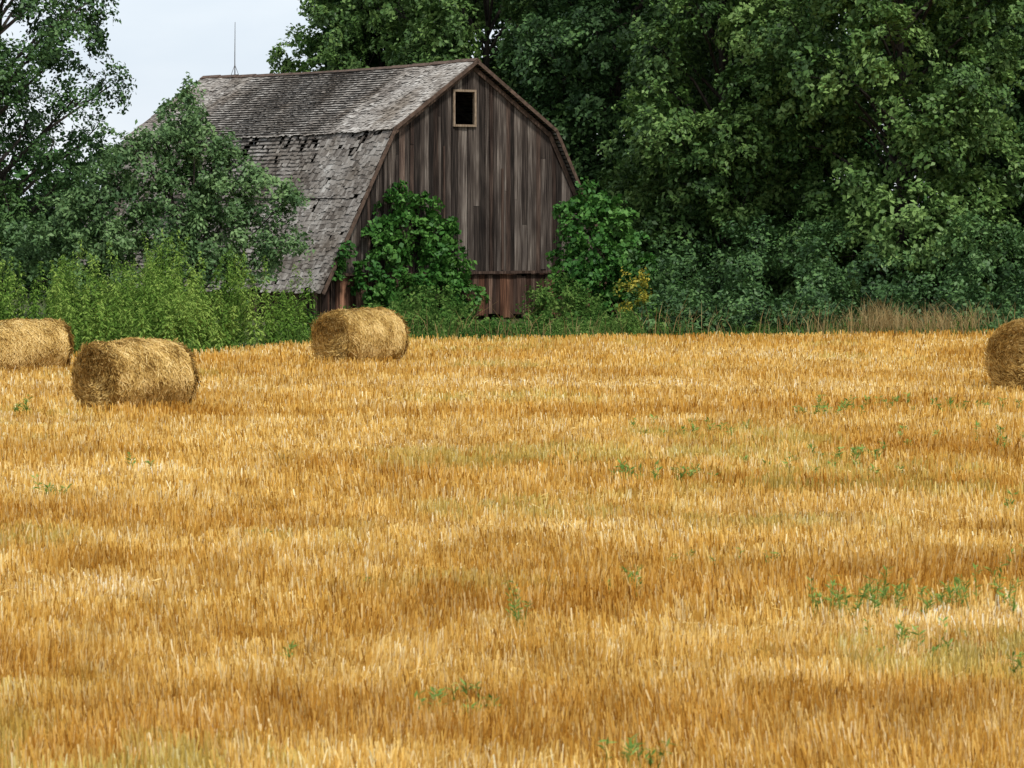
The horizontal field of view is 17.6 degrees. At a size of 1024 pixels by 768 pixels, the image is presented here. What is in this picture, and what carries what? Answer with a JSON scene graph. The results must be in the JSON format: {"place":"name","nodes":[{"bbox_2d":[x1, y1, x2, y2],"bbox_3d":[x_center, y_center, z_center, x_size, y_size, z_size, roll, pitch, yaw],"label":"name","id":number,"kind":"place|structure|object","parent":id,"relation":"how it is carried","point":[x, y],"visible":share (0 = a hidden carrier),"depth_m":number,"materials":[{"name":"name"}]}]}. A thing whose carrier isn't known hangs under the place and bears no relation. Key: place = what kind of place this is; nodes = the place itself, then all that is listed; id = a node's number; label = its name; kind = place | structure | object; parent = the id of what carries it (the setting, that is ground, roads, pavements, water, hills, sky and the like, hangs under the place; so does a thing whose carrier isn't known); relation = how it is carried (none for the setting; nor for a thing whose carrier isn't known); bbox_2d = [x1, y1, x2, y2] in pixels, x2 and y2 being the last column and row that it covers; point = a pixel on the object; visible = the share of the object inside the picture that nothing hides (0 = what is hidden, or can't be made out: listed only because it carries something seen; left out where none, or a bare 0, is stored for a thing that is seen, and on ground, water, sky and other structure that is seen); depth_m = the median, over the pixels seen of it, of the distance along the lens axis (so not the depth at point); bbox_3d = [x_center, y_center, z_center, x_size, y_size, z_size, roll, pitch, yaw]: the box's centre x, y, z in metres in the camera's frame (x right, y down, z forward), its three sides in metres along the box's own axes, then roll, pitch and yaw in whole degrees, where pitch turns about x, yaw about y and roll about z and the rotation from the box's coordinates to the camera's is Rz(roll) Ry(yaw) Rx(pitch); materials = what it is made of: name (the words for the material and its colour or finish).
{"place":"outdoors","nodes":[
{"label":"outdoors","id":0,"kind":"place"},
{"bbox_2d":[0,0,979,196],"label":"sky","id":1,"kind":"structure","parent":0,"point":[158,41],"materials":[{"name":"white"}]},
{"bbox_2d":[5,221,1010,349],"bbox_3d":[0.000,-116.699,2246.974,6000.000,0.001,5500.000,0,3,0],"label":"ground","id":2,"kind":"structure","parent":0,"point":[491,316],"depth_m":126.03,"materials":[{"name":"green plant"}]},
{"bbox_2d":[0,0,136,317],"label":"walnut tree","id":3,"kind":"object","parent":2,"relation":"on","point":[48,54],"visible":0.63,"depth_m":119.62,"materials":[{"name":"green plant"}]},
{"bbox_2d":[0,71,315,315],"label":"boxelder sapling","id":4,"kind":"object","parent":2,"relation":"on","point":[203,211],"visible":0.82,"depth_m":111.97,"materials":[{"name":"green plant"}]},
{"bbox_2d":[0,228,317,357],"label":"tall weeds","id":5,"kind":"object","parent":2,"relation":"on","point":[154,311],"visible":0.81,"depth_m":96.31,"materials":[{"name":"green plant"}]},
{"bbox_2d":[73,48,612,322],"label":"wooden barn","id":6,"kind":"structure","parent":2,"relation":"on","point":[477,150],"depth_m":122.46,"materials":[{"name":"brown wood"}]},
{"bbox_2d":[331,178,490,321],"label":"gable vine","id":7,"kind":"object","parent":6,"relation":"attached to","point":[381,229],"visible":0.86,"depth_m":119.67,"materials":[{"name":"green plant"}]},
{"bbox_2d":[453,89,476,126],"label":"window frame","id":8,"kind":"structure","parent":6,"relation":"in","point":[454,90],"depth_m":121.45,"materials":[{"name":"beige wood"}]},
{"bbox_2d":[266,0,445,73],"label":"hardwood tree","id":9,"kind":"object","parent":2,"relation":"on","point":[329,14],"visible":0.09,"depth_m":144.56,"materials":[{"name":"green plant"}]},
{"bbox_2d":[284,268,678,339],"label":"shrubs","id":10,"kind":"object","parent":2,"relation":"on","point":[544,295],"visible":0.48,"depth_m":111.63,"materials":[{"name":"green plant"}]},
{"bbox_2d":[363,0,608,123],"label":"maple tree","id":11,"kind":"object","parent":2,"relation":"on","point":[436,23],"visible":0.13,"depth_m":139.48,"materials":[{"name":"green plant"}]},
{"bbox_2d":[1,0,1020,301],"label":"distant woodland","id":12,"kind":"object","parent":2,"relation":"on","point":[19,170],"visible":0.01,"depth_m":148.96,"materials":[{"name":"green plant"}]},
{"bbox_2d":[74,317,1009,353],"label":"green grass fringe","id":13,"kind":"object","parent":2,"relation":"on","point":[518,332],"depth_m":103.97,"materials":[{"name":"green plant"}]},
{"bbox_2d":[545,176,688,319],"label":"vine covered shrub","id":14,"kind":"object","parent":2,"relation":"on","point":[595,271],"visible":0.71,"depth_m":119.72,"materials":[{"name":"green plant"}]},
{"bbox_2d":[490,0,747,303],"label":"hardwood tree","id":15,"kind":"object","parent":2,"relation":"on","point":[549,44],"visible":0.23,"depth_m":133.20,"materials":[{"name":"green plant"}]},
{"bbox_2d":[612,266,661,315],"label":"yellow flowering bush","id":16,"kind":"object","parent":2,"relation":"on","point":[643,296],"visible":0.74,"depth_m":116.23,"materials":[{"name":"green plant"}]},
{"bbox_2d":[283,299,1009,344],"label":"weeds","id":17,"kind":"object","parent":2,"relation":"on","point":[560,330],"visible":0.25,"depth_m":105.28,"materials":[{"name":"green plant"}]},
{"bbox_2d":[583,0,857,311],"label":"maple tree","id":18,"kind":"object","parent":2,"relation":"on","point":[721,162],"visible":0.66,"depth_m":124.89,"materials":[{"name":"green plant"}]},
{"bbox_2d":[625,206,1023,335],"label":"undergrowth shrubs","id":19,"kind":"object","parent":2,"relation":"on","point":[831,280],"visible":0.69,"depth_m":112.64,"materials":[{"name":"green plant"}]},
{"bbox_2d":[743,0,1023,319],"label":"maple tree","id":20,"kind":"object","parent":2,"relation":"on","point":[928,134],"visible":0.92,"depth_m":120.03,"materials":[{"name":"green plant"}]},
{"bbox_2d":[909,0,1023,305],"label":"hardwood tree","id":21,"kind":"object","parent":2,"relation":"on","point":[1015,111],"visible":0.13,"depth_m":124.78,"materials":[{"name":"green plant"}]},
{"bbox_2d":[0,328,1023,767],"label":"stubble field","id":22,"kind":"structure","parent":0,"point":[508,594],"depth_m":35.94,"materials":[{"name":"yellow plant"}]},
{"bbox_2d":[13,394,31,414],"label":"green weed","id":23,"kind":"object","parent":22,"relation":"on","point":[17,405],"visible":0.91,"depth_m":65.59,"materials":[{"name":"green plant"}]},
{"bbox_2d":[0,317,74,371],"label":"hay bale","id":24,"kind":"object","parent":22,"relation":"on","point":[31,343],"visible":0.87,"depth_m":83.13,"materials":[{"name":"plant"}]},
{"bbox_2d":[31,474,72,494],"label":"green weed","id":25,"kind":"object","parent":22,"relation":"on","point":[39,483],"visible":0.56,"depth_m":46.77,"materials":[{"name":"green plant"}]},
{"bbox_2d":[68,337,201,411],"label":"hay bale","id":26,"kind":"object","parent":22,"relation":"on","point":[136,370],"visible":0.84,"depth_m":67.44,"materials":[{"name":"plant"}]},
{"bbox_2d":[126,452,153,468],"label":"green weed","id":27,"kind":"object","parent":22,"relation":"on","point":[129,459],"visible":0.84,"depth_m":52.10,"materials":[{"name":"green plant"}]},
{"bbox_2d":[280,641,298,666],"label":"green weed","id":28,"kind":"object","parent":22,"relation":"on","point":[288,654],"visible":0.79,"depth_m":30.08,"materials":[{"name":"green plant"}]},
{"bbox_2d":[308,305,410,363],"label":"hay bale","id":29,"kind":"object","parent":22,"relation":"on","point":[370,332],"visible":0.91,"depth_m":87.58,"materials":[{"name":"plant"}]},
{"bbox_2d":[414,678,499,718],"bbox_3d":[-0.467,2.589,26.845,0.669,0.350,0.935,1,3,22],"label":"green weed","id":30,"kind":"object","parent":22,"relation":"on","point":[441,689],"visible":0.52,"depth_m":26.94,"materials":[{"name":"green plant"}]},
{"bbox_2d":[0,333,1023,767],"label":"loose straw","id":31,"kind":"object","parent":22,"relation":"on","point":[508,497],"visible":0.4,"depth_m":51.75,"materials":[{"name":"yellow plant"}]},
{"bbox_2d":[503,580,532,624],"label":"green weed","id":32,"kind":"object","parent":22,"relation":"on","point":[514,611],"visible":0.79,"depth_m":32.23,"materials":[{"name":"green plant"}]},
{"bbox_2d":[602,565,642,596],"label":"green weed","id":33,"kind":"object","parent":22,"relation":"on","point":[631,573],"visible":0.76,"depth_m":35.70,"materials":[{"name":"green plant"}]},
{"bbox_2d":[609,459,642,479],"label":"green weed","id":34,"kind":"object","parent":22,"relation":"on","point":[621,466],"visible":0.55,"depth_m":50.04,"materials":[{"name":"green plant"}]},
{"bbox_2d":[597,732,677,767],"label":"green weed","id":35,"kind":"object","parent":22,"relation":"on","point":[631,746],"visible":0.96,"depth_m":24.43,"materials":[{"name":"green plant"}]},
{"bbox_2d":[624,460,720,480],"bbox_3d":[2.320,1.343,50.245,1.361,0.324,1.875,-1,3,-24],"label":"green weed","id":36,"kind":"object","parent":22,"relation":"on","point":[681,474],"visible":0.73,"depth_m":49.92,"materials":[{"name":"green plant"}]},
{"bbox_2d":[324,294,1022,338],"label":"dry grass","id":37,"kind":"structure","parent":22,"relation":"on","point":[884,323],"depth_m":106.45,"materials":[{"name":"green plant"}]},
{"bbox_2d":[629,414,749,436],"bbox_3d":[3.267,0.788,60.444,2.293,0.336,2.803,0,3,0],"label":"green weed","id":38,"kind":"object","parent":22,"relation":"on","point":[682,427],"visible":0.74,"depth_m":60.07,"materials":[{"name":"green plant"}]},
{"bbox_2d":[667,547,782,563],"bbox_3d":[2.462,2.023,38.097,1.404,0.269,0.831,0,3,0],"label":"green weed","id":39,"kind":"object","parent":22,"relation":"on","point":[732,559],"visible":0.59,"depth_m":38.13,"materials":[{"name":"green plant"}]},
{"bbox_2d":[739,447,904,474],"bbox_3d":[5.120,1.231,52.155,2.284,0.341,3.752,-1,3,-12],"label":"green weed","id":40,"kind":"object","parent":22,"relation":"on","point":[816,468],"visible":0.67,"depth_m":52.01,"materials":[{"name":"green plant"}]},
{"bbox_2d":[793,394,865,415],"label":"green weed","id":41,"kind":"object","parent":22,"relation":"on","point":[819,400],"visible":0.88,"depth_m":65.47,"materials":[{"name":"green plant"}]},
{"bbox_2d":[807,440,888,463],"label":"green weed","id":42,"kind":"object","parent":22,"relation":"on","point":[852,451],"visible":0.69,"depth_m":53.82,"materials":[{"name":"green plant"}]},
{"bbox_2d":[806,565,912,619],"bbox_3d":[3.494,2.139,33.685,0.975,0.512,1.111,3,4,41],"label":"green weed","id":43,"kind":"object","parent":22,"relation":"on","point":[883,593],"visible":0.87,"depth_m":33.55,"materials":[{"name":"green plant"}]},
{"bbox_2d":[863,575,956,615],"bbox_3d":[4.105,2.195,33.938,0.974,0.374,1.318,0,3,0],"label":"green weed","id":44,"kind":"object","parent":22,"relation":"on","point":[939,597],"visible":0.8,"depth_m":33.98,"materials":[{"name":"green plant"}]},
{"bbox_2d":[862,616,971,656],"bbox_3d":[3.835,2.363,30.959,1.058,0.359,1.456,0,3,0],"label":"green weed","id":45,"kind":"object","parent":22,"relation":"on","point":[898,626],"visible":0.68,"depth_m":30.57,"materials":[{"name":"green plant"}]},
{"bbox_2d":[863,393,1023,410],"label":"green weed","id":46,"kind":"object","parent":22,"relation":"on","point":[909,395],"visible":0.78,"depth_m":66.96,"materials":[{"name":"green plant"}]},
{"bbox_2d":[898,420,1023,450],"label":"green weed","id":47,"kind":"object","parent":22,"relation":"on","point":[978,424],"visible":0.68,"depth_m":58.57,"materials":[{"name":"green plant"}]},
{"bbox_2d":[946,562,1023,614],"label":"green weed","id":48,"kind":"object","parent":22,"relation":"on","point":[957,581],"visible":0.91,"depth_m":34.21,"materials":[{"name":"green plant"}]},
{"bbox_2d":[981,318,1023,390],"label":"hay bale","id":49,"kind":"object","parent":22,"relation":"on","point":[1004,358],"visible":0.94,"depth_m":74.51,"materials":[{"name":"plant"}]},
{"bbox_2d":[1004,490,1018,509],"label":"green weed","id":50,"kind":"object","parent":22,"relation":"on","point":[1009,492],"visible":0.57,"depth_m":45.01,"materials":[{"name":"green plant"}]},
{"bbox_2d":[1005,651,1023,672],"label":"green weed","id":51,"kind":"object","parent":22,"relation":"on","point":[1018,661],"visible":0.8,"depth_m":28.96,"materials":[{"name":"green plant"}]}
]}

